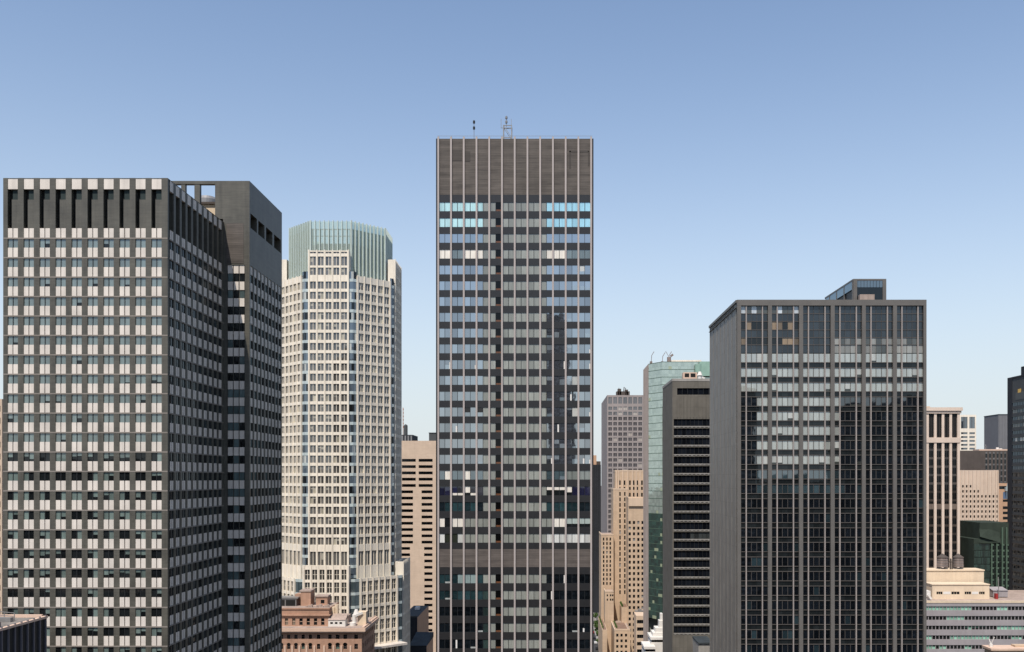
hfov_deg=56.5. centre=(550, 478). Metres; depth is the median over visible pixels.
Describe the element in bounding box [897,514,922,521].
window
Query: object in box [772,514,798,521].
window
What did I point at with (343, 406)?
window
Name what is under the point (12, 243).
window
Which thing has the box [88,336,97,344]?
window
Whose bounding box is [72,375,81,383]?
window
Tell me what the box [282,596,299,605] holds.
roof louvre unit
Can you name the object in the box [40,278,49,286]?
window
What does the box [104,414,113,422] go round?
window
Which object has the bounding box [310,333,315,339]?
window
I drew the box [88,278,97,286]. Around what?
window
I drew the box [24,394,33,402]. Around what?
window
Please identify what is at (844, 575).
window
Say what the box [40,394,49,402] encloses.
window
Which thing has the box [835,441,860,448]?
window
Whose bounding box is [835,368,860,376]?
window
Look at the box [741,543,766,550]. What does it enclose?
window
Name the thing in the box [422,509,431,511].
window
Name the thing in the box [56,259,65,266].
window
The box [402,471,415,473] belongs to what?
window
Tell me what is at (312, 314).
window
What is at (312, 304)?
window
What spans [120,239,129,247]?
window
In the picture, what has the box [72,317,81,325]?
window
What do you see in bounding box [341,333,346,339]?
window
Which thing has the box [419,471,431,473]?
window
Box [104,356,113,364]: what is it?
window
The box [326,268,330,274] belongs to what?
window
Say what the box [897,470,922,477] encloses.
window
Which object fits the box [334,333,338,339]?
window
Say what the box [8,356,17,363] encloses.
window
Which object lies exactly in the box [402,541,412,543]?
window
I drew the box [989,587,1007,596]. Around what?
roof shed
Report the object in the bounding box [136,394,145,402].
window
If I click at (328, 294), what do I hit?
window
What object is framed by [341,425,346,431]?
window
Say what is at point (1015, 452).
dark corner tower
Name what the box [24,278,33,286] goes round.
window
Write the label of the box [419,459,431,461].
window
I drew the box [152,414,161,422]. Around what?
window
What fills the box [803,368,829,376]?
window
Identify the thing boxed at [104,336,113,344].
window
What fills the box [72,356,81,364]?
window
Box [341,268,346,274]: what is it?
window
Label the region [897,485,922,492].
window
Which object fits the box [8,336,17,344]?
window
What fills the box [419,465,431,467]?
window
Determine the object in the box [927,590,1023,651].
banded low building
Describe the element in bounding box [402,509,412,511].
window
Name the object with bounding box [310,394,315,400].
window
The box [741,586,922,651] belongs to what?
windows
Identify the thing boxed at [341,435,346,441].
window
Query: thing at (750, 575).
window
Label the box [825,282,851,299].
flank window
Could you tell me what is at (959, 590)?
cream penthouse
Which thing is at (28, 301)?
window
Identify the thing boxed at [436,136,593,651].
dark slab tower
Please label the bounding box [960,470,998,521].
cream ribbed building
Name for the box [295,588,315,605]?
stair tower
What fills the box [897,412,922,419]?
window
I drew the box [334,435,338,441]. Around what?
window
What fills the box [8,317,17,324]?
window
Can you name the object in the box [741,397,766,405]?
window
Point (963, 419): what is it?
window
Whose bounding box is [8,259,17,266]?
window
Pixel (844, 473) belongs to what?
window
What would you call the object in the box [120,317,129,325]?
window
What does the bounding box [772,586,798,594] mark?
window
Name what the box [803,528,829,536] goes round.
window
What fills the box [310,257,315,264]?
window
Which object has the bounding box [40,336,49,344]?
window
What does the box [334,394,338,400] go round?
window
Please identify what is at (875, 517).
window
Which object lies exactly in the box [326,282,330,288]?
window
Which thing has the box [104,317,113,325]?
window
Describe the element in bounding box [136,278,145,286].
window
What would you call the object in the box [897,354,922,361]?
window
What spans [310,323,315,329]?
window
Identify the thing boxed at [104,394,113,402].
window
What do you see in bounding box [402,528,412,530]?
window
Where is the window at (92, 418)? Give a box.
[88,414,97,422]
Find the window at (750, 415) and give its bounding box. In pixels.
[741,412,766,419]
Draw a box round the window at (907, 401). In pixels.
[897,397,922,405]
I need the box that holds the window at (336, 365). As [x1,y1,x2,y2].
[334,363,338,370]
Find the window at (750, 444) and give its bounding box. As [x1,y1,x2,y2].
[741,441,766,448]
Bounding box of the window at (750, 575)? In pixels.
[741,572,766,579]
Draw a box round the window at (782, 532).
[772,528,798,536]
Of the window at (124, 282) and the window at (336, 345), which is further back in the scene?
the window at (336, 345)
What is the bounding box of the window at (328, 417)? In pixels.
[326,415,330,421]
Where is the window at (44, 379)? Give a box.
[40,375,49,383]
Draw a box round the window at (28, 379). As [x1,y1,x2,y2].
[24,375,33,383]
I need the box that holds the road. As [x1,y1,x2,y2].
[594,632,598,651]
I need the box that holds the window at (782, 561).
[772,557,798,565]
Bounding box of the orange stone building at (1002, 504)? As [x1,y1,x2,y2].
[999,483,1006,521]
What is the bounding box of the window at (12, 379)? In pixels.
[8,375,17,383]
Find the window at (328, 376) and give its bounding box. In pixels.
[326,374,330,380]
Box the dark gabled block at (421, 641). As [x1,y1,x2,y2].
[410,632,433,651]
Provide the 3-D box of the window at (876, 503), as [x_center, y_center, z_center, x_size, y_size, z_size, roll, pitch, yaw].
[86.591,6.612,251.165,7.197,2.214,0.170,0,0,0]
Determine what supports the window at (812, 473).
in the grid office tower at (818, 475)
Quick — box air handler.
[358,610,367,624]
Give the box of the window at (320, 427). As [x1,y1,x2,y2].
[318,425,323,431]
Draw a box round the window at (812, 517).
[803,514,829,521]
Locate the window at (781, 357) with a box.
[772,354,798,361]
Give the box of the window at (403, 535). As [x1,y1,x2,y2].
[402,534,412,536]
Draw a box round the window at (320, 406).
[318,404,323,411]
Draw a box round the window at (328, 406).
[326,404,330,411]
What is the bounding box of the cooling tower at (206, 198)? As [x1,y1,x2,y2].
[201,195,214,201]
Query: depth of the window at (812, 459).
251.22 m
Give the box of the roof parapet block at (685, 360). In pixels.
[671,360,700,361]
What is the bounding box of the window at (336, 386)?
[334,384,338,390]
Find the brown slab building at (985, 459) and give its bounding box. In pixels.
[960,449,1006,482]
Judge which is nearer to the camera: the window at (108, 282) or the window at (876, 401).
the window at (108, 282)
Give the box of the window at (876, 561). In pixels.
[866,557,891,565]
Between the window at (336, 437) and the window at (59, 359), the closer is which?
the window at (59, 359)
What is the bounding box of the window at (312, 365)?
[310,363,315,370]
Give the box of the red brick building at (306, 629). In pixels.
[282,602,378,651]
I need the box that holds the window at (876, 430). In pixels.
[866,426,891,434]
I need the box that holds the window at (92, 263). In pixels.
[88,259,97,267]
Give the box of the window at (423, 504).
[422,503,431,505]
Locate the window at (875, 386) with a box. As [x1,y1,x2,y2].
[866,383,891,390]
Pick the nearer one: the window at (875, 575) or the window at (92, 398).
the window at (92, 398)
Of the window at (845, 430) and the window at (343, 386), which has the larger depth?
the window at (343, 386)
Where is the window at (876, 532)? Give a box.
[866,528,891,536]
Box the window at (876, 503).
[866,499,891,507]
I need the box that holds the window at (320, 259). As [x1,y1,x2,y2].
[318,257,323,264]
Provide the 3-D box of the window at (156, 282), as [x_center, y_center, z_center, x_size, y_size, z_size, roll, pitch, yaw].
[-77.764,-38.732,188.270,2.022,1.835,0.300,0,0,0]
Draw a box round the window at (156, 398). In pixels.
[152,394,161,402]
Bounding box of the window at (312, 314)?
[310,312,315,318]
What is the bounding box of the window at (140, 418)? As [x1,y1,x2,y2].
[136,414,145,422]
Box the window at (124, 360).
[120,356,129,364]
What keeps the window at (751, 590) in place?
in the grid office tower at (818, 475)
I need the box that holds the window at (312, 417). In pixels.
[310,415,315,421]
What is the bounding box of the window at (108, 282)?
[104,278,113,286]
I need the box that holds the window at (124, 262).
[120,258,129,267]
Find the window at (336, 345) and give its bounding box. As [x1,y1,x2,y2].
[334,343,338,349]
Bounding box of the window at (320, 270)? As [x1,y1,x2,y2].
[318,268,323,274]
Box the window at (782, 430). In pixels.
[772,426,798,434]
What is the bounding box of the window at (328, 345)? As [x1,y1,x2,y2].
[326,343,330,349]
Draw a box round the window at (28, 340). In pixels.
[24,336,33,344]
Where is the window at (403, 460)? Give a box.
[402,459,415,461]
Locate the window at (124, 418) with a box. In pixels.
[120,414,129,422]
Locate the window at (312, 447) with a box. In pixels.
[310,445,315,452]
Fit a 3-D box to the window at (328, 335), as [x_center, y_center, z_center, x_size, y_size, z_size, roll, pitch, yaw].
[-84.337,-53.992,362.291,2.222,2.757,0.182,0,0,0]
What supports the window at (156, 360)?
in the office tower at (142, 414)
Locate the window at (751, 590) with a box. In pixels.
[741,586,766,594]
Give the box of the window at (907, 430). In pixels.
[897,426,922,434]
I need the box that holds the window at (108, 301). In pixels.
[104,297,113,305]
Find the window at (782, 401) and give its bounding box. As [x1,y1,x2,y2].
[772,397,798,405]
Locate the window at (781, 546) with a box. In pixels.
[772,543,798,550]
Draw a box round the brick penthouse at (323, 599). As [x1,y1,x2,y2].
[315,594,330,604]
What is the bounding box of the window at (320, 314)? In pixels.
[318,312,323,318]
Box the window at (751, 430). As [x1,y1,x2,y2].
[741,426,766,434]
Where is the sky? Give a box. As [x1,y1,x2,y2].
[0,0,1023,460]
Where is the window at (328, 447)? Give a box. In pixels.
[326,445,330,452]
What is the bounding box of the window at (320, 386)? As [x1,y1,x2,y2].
[318,384,323,390]
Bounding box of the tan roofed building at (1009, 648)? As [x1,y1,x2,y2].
[982,644,1023,651]
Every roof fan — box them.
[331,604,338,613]
[697,372,704,378]
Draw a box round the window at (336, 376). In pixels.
[334,374,338,380]
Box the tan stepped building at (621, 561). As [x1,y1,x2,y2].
[598,470,642,651]
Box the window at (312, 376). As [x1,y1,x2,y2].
[310,374,315,380]
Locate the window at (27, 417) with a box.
[24,414,33,421]
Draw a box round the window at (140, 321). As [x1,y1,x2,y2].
[136,317,145,325]
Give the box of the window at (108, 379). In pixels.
[104,375,113,383]
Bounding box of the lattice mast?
[503,116,511,138]
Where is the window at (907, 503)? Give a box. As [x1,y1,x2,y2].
[897,499,922,507]
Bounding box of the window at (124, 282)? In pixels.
[120,278,129,286]
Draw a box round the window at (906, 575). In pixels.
[897,572,922,579]
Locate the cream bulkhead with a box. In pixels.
[927,568,984,582]
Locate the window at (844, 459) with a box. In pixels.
[835,456,860,463]
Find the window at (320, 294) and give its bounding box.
[318,292,323,298]
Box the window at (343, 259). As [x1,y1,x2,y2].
[341,257,346,264]
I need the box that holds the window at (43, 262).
[40,259,49,266]
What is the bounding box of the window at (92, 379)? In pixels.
[88,375,97,383]
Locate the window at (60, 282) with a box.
[56,278,65,286]
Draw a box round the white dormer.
[328,613,347,626]
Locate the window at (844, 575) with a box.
[835,572,860,579]
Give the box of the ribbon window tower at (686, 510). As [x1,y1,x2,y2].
[662,379,709,651]
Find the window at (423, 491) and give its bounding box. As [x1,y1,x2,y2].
[422,490,431,492]
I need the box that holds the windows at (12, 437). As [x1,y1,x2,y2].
[8,241,279,651]
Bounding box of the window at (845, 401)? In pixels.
[835,397,860,405]
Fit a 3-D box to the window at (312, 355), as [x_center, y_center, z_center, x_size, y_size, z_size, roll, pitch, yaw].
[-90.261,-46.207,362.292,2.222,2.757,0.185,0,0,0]
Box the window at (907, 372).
[897,368,922,376]
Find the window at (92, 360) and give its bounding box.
[88,356,97,364]
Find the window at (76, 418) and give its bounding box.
[72,414,81,422]
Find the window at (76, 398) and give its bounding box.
[72,394,81,402]
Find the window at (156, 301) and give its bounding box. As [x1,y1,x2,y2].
[152,297,161,305]
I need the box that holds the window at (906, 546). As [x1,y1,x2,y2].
[897,543,922,550]
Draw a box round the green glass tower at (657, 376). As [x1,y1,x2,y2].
[643,361,709,640]
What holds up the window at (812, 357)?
in the grid office tower at (818, 475)
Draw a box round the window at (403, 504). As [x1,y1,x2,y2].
[402,503,412,505]
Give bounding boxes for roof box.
[858,294,874,299]
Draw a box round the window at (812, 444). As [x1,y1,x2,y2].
[803,441,829,448]
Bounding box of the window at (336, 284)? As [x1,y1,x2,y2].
[334,282,338,288]
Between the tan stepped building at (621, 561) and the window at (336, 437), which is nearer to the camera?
the window at (336, 437)
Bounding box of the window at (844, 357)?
[835,354,860,361]
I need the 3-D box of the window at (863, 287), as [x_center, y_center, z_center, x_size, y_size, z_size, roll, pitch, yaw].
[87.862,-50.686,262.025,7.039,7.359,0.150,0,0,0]
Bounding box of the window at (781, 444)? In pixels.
[772,441,798,448]
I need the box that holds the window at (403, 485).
[402,484,415,486]
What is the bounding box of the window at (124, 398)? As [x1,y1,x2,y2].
[120,394,129,402]
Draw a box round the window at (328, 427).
[326,425,330,431]
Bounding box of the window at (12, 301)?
[8,297,17,305]
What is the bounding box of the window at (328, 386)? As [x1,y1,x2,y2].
[326,384,330,390]
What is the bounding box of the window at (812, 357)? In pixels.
[803,354,829,361]
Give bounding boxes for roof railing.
[0,611,14,620]
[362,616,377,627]
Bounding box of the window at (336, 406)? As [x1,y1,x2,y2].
[334,404,338,411]
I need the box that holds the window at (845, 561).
[835,557,860,565]
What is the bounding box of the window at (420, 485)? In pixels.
[419,484,431,486]
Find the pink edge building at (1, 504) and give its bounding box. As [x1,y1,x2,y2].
[0,399,2,613]
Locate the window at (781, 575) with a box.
[772,572,798,579]
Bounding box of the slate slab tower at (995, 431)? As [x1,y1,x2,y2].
[984,414,1006,448]
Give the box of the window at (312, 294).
[310,292,315,298]
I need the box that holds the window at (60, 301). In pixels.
[56,297,65,305]
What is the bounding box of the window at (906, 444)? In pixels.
[897,441,922,448]
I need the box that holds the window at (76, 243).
[72,239,81,247]
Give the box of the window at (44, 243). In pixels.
[40,239,49,247]
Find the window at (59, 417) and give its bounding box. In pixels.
[56,414,65,421]
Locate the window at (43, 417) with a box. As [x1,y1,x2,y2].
[40,414,49,421]
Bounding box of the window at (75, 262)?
[72,259,81,266]
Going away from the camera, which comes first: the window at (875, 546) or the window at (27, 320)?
the window at (27, 320)
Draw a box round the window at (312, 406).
[310,404,315,411]
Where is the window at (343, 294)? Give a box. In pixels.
[341,292,346,298]
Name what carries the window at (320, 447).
in the octagonal tower at (342, 412)
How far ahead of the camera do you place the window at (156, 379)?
188.20 m
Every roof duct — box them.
[0,617,13,626]
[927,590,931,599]
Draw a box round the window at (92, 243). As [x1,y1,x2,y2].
[88,239,97,247]
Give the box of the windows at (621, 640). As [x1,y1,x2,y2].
[603,480,642,651]
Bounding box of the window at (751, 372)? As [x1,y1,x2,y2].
[741,368,766,376]
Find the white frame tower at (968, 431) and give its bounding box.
[960,415,975,450]
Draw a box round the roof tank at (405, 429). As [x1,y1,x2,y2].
[404,424,407,434]
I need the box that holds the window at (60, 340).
[56,336,65,344]
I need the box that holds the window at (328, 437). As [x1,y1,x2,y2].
[326,435,330,441]
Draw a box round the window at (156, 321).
[152,317,161,325]
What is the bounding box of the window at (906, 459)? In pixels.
[897,456,922,463]
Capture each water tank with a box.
[936,553,948,568]
[953,554,963,568]
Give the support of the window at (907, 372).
in the grid office tower at (818, 475)
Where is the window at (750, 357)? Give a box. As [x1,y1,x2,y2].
[741,354,766,361]
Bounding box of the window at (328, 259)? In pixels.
[326,257,330,264]
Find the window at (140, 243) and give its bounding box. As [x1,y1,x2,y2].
[136,239,145,247]
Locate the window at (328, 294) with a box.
[326,292,330,298]
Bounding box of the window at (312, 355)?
[310,353,315,359]
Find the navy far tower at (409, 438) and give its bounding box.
[402,435,417,440]
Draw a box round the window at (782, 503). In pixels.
[772,499,798,507]
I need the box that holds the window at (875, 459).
[866,456,891,463]
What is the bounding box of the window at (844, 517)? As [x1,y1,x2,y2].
[835,514,860,521]
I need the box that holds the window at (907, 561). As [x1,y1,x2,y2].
[897,557,922,565]
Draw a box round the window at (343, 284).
[341,282,346,288]
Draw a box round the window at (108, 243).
[104,239,113,247]
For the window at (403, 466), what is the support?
in the pink stone slab
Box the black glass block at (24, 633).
[0,614,47,651]
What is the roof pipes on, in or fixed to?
on the red brick building at (306, 629)
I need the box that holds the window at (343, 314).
[341,312,346,318]
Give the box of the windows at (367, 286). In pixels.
[283,283,388,565]
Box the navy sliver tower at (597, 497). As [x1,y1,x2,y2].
[594,455,600,612]
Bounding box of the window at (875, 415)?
[866,412,891,419]
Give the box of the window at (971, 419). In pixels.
[969,417,974,427]
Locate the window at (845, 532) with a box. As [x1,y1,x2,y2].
[835,528,860,536]
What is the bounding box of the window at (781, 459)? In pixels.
[772,456,798,463]
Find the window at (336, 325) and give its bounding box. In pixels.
[334,323,338,329]
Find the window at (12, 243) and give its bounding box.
[8,239,17,247]
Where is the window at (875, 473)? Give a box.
[866,470,891,477]
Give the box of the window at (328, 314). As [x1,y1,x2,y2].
[326,312,330,318]
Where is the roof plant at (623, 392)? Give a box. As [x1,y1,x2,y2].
[616,387,629,394]
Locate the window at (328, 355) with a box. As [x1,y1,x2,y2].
[326,353,330,359]
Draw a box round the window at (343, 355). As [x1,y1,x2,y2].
[341,353,346,359]
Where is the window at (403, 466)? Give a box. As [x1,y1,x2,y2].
[402,465,415,467]
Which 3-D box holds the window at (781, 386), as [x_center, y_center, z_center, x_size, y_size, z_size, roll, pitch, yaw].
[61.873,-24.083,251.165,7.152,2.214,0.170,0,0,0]
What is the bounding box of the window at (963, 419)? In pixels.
[961,417,966,427]
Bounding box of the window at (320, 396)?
[318,394,323,400]
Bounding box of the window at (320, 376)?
[318,374,323,380]
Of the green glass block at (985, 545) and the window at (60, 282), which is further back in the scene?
the green glass block at (985, 545)
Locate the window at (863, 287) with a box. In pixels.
[857,281,882,299]
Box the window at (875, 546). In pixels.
[866,543,891,550]
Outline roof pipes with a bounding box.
[305,604,328,606]
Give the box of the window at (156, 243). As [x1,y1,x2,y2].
[152,239,161,247]
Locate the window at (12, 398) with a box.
[8,394,17,402]
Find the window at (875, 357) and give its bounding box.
[866,354,891,361]
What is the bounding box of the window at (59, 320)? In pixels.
[56,317,65,324]
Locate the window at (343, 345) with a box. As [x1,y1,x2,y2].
[341,343,346,349]
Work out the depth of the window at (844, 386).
251.22 m
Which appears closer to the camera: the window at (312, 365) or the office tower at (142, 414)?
the office tower at (142, 414)
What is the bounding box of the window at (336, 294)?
[334,292,338,298]
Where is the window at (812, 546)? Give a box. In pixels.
[803,543,829,550]
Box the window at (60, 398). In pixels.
[56,394,65,402]
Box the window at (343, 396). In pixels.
[341,394,346,400]
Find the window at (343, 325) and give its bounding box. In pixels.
[341,323,346,329]
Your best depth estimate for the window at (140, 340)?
188.20 m
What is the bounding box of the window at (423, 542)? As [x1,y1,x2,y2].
[422,541,431,543]
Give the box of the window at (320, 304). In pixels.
[318,302,323,308]
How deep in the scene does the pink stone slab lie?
570.00 m
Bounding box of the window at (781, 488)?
[772,485,798,492]
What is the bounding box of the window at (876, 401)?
[866,397,891,405]
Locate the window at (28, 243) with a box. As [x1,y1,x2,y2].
[24,239,33,247]
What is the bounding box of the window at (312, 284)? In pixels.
[310,282,315,288]
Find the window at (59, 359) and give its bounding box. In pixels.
[56,356,65,363]
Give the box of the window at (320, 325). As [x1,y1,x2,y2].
[318,323,323,329]
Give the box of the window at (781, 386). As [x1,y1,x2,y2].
[772,383,798,390]
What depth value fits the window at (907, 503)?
251.22 m
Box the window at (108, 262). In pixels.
[104,258,113,267]
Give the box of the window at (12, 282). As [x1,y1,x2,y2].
[8,278,17,286]
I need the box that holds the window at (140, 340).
[136,336,145,344]
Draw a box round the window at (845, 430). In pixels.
[835,426,860,434]
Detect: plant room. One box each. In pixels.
[201,202,214,214]
[429,433,435,440]
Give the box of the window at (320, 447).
[318,445,323,452]
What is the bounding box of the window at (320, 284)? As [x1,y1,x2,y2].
[318,282,323,288]
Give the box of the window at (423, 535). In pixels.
[422,534,431,536]
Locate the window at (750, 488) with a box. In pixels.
[741,485,766,492]
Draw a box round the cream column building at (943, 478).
[927,407,962,567]
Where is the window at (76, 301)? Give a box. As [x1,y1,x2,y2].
[72,297,81,305]
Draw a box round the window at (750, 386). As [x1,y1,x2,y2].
[741,383,766,390]
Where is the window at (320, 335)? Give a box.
[318,333,323,339]
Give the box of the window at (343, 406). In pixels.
[341,404,346,411]
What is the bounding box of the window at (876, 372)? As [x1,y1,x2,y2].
[866,368,891,376]
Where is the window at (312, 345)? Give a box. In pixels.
[310,343,315,349]
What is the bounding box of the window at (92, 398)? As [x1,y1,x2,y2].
[88,394,97,402]
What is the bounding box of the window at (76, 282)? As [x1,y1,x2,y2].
[72,278,81,286]
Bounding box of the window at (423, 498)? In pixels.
[422,497,431,499]
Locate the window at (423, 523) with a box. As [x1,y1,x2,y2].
[422,522,431,524]
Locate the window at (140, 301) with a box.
[136,297,145,305]
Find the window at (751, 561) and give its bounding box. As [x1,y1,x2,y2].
[741,557,766,565]
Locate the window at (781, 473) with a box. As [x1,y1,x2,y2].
[772,470,798,477]
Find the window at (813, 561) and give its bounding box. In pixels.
[803,557,829,565]
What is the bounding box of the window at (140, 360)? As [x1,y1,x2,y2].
[136,356,145,364]
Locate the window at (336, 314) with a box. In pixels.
[334,312,338,318]
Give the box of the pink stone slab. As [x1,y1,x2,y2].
[402,441,435,651]
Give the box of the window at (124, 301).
[120,297,129,305]
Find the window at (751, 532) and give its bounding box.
[741,528,766,536]
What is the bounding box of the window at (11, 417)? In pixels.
[8,414,17,421]
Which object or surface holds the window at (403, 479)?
in the pink stone slab
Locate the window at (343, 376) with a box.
[341,374,346,380]
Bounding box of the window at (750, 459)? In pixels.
[741,456,766,463]
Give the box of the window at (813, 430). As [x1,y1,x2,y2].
[803,426,829,434]
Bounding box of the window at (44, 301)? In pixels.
[40,297,49,305]
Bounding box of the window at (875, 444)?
[866,441,891,448]
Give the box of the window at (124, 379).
[120,375,129,383]
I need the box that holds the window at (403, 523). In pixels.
[402,522,412,524]
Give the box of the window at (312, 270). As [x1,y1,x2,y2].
[310,268,315,274]
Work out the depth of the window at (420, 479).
570.71 m
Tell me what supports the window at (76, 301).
in the office tower at (142, 414)
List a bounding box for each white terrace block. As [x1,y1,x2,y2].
[641,641,654,651]
[647,613,662,651]
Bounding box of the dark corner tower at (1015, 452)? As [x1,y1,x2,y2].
[1007,366,1023,589]
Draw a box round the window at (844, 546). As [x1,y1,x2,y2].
[835,543,860,550]
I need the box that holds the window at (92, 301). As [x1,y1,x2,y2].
[88,297,97,305]
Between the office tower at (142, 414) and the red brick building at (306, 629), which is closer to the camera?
the office tower at (142, 414)
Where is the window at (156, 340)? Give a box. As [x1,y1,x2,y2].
[152,336,161,344]
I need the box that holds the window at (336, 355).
[334,353,338,359]
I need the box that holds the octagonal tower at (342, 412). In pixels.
[282,220,409,651]
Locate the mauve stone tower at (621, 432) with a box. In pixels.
[601,395,642,532]
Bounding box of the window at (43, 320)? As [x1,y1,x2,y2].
[40,317,49,324]
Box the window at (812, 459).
[803,456,829,463]
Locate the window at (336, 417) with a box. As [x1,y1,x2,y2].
[334,415,338,421]
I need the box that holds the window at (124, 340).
[120,336,129,344]
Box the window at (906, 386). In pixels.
[897,383,922,390]
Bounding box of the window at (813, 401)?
[803,397,829,405]
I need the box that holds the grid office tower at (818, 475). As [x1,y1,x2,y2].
[709,300,926,651]
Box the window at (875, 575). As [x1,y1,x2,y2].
[866,572,891,579]
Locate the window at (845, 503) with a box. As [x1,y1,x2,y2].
[835,499,860,507]
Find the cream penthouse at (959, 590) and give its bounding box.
[927,582,989,598]
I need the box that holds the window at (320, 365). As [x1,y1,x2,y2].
[318,363,323,370]
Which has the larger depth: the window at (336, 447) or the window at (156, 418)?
the window at (336, 447)
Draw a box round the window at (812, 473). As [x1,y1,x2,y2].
[803,470,829,477]
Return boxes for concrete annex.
[692,636,709,651]
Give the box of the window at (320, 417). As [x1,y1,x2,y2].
[318,415,323,421]
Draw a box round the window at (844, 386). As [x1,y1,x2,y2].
[835,383,860,390]
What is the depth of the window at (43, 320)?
188.20 m
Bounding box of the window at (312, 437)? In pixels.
[310,435,315,441]
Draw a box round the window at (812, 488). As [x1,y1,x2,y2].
[803,485,829,492]
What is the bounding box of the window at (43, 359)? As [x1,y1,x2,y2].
[40,356,49,363]
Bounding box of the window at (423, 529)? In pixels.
[422,528,431,530]
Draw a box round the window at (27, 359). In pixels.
[24,356,33,363]
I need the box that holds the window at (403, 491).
[402,490,412,492]
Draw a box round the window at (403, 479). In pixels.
[402,478,415,480]
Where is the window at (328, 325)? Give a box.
[326,323,330,329]
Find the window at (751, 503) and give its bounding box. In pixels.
[741,499,766,507]
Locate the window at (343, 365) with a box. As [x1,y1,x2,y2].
[341,363,346,370]
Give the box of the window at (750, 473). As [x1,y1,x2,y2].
[741,470,766,477]
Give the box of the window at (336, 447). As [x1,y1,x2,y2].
[334,445,338,452]
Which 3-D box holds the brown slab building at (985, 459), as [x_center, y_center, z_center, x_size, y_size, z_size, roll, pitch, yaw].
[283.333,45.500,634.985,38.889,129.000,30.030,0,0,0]
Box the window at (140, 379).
[136,375,145,383]
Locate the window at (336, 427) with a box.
[334,425,338,431]
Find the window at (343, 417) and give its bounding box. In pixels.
[341,415,346,421]
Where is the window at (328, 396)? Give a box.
[326,394,330,400]
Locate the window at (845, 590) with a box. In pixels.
[835,586,860,594]
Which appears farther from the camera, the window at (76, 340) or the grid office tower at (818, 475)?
the grid office tower at (818, 475)
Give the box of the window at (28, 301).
[24,297,33,305]
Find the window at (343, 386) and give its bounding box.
[341,384,346,390]
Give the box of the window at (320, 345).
[318,343,323,349]
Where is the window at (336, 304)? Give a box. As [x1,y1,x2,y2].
[334,302,338,308]
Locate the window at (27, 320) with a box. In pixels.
[24,317,33,324]
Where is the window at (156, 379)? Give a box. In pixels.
[152,375,161,383]
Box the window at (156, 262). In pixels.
[152,258,161,267]
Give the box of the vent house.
[682,372,696,378]
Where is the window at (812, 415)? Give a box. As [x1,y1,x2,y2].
[803,412,829,419]
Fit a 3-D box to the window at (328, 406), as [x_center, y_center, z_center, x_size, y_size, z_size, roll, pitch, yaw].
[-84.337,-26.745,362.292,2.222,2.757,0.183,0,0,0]
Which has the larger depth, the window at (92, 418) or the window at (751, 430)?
the window at (751, 430)
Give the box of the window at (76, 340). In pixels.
[72,336,81,344]
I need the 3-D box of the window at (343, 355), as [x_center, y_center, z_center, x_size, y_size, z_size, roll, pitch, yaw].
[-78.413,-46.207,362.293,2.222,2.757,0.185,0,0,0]
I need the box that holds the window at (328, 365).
[326,363,330,370]
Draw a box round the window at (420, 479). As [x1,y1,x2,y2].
[419,478,431,480]
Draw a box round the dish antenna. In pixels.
[666,351,672,361]
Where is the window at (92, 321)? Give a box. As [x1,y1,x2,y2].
[88,317,97,325]
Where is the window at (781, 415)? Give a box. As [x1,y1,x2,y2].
[772,412,798,419]
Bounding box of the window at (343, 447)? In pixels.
[341,445,346,452]
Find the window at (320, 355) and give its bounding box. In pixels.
[318,353,323,359]
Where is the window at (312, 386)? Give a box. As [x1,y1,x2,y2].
[310,384,315,390]
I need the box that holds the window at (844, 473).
[835,470,860,477]
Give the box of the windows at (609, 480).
[608,479,611,532]
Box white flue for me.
[350,609,362,625]
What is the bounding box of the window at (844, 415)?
[835,412,860,419]
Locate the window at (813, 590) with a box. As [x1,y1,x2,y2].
[803,586,829,594]
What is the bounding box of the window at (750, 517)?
[741,514,766,521]
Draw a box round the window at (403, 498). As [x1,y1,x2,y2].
[402,497,412,499]
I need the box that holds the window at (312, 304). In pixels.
[310,302,315,308]
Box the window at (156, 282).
[152,278,161,286]
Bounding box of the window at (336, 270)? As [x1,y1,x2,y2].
[334,268,338,274]
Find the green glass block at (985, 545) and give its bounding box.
[960,520,1009,589]
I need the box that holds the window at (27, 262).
[24,259,33,266]
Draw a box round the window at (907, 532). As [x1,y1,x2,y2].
[897,528,922,536]
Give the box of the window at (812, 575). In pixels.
[803,572,829,579]
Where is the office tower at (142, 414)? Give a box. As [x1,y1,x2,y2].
[3,178,281,651]
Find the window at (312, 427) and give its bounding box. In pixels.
[310,425,315,431]
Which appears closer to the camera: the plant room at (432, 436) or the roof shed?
the roof shed
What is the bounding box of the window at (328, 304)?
[326,302,330,308]
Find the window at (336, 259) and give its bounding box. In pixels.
[334,257,338,264]
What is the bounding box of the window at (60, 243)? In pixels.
[56,239,65,247]
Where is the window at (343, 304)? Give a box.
[341,302,346,308]
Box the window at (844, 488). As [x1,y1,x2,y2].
[835,485,860,492]
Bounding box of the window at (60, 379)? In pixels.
[56,375,65,383]
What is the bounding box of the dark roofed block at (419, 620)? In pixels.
[410,606,428,642]
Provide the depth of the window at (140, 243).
188.20 m
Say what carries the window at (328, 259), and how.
in the octagonal tower at (342, 412)
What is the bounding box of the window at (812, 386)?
[803,383,829,390]
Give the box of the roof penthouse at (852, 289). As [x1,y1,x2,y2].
[825,279,885,299]
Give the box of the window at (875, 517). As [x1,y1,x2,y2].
[866,514,891,521]
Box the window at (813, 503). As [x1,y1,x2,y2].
[803,499,829,507]
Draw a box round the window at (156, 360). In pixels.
[152,356,161,364]
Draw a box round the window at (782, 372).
[772,368,798,376]
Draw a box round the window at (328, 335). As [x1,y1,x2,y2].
[326,333,330,339]
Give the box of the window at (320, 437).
[318,435,323,441]
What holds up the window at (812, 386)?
in the grid office tower at (818, 475)
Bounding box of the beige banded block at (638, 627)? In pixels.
[634,612,642,651]
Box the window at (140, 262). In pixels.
[136,258,145,267]
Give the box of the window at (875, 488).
[866,485,891,492]

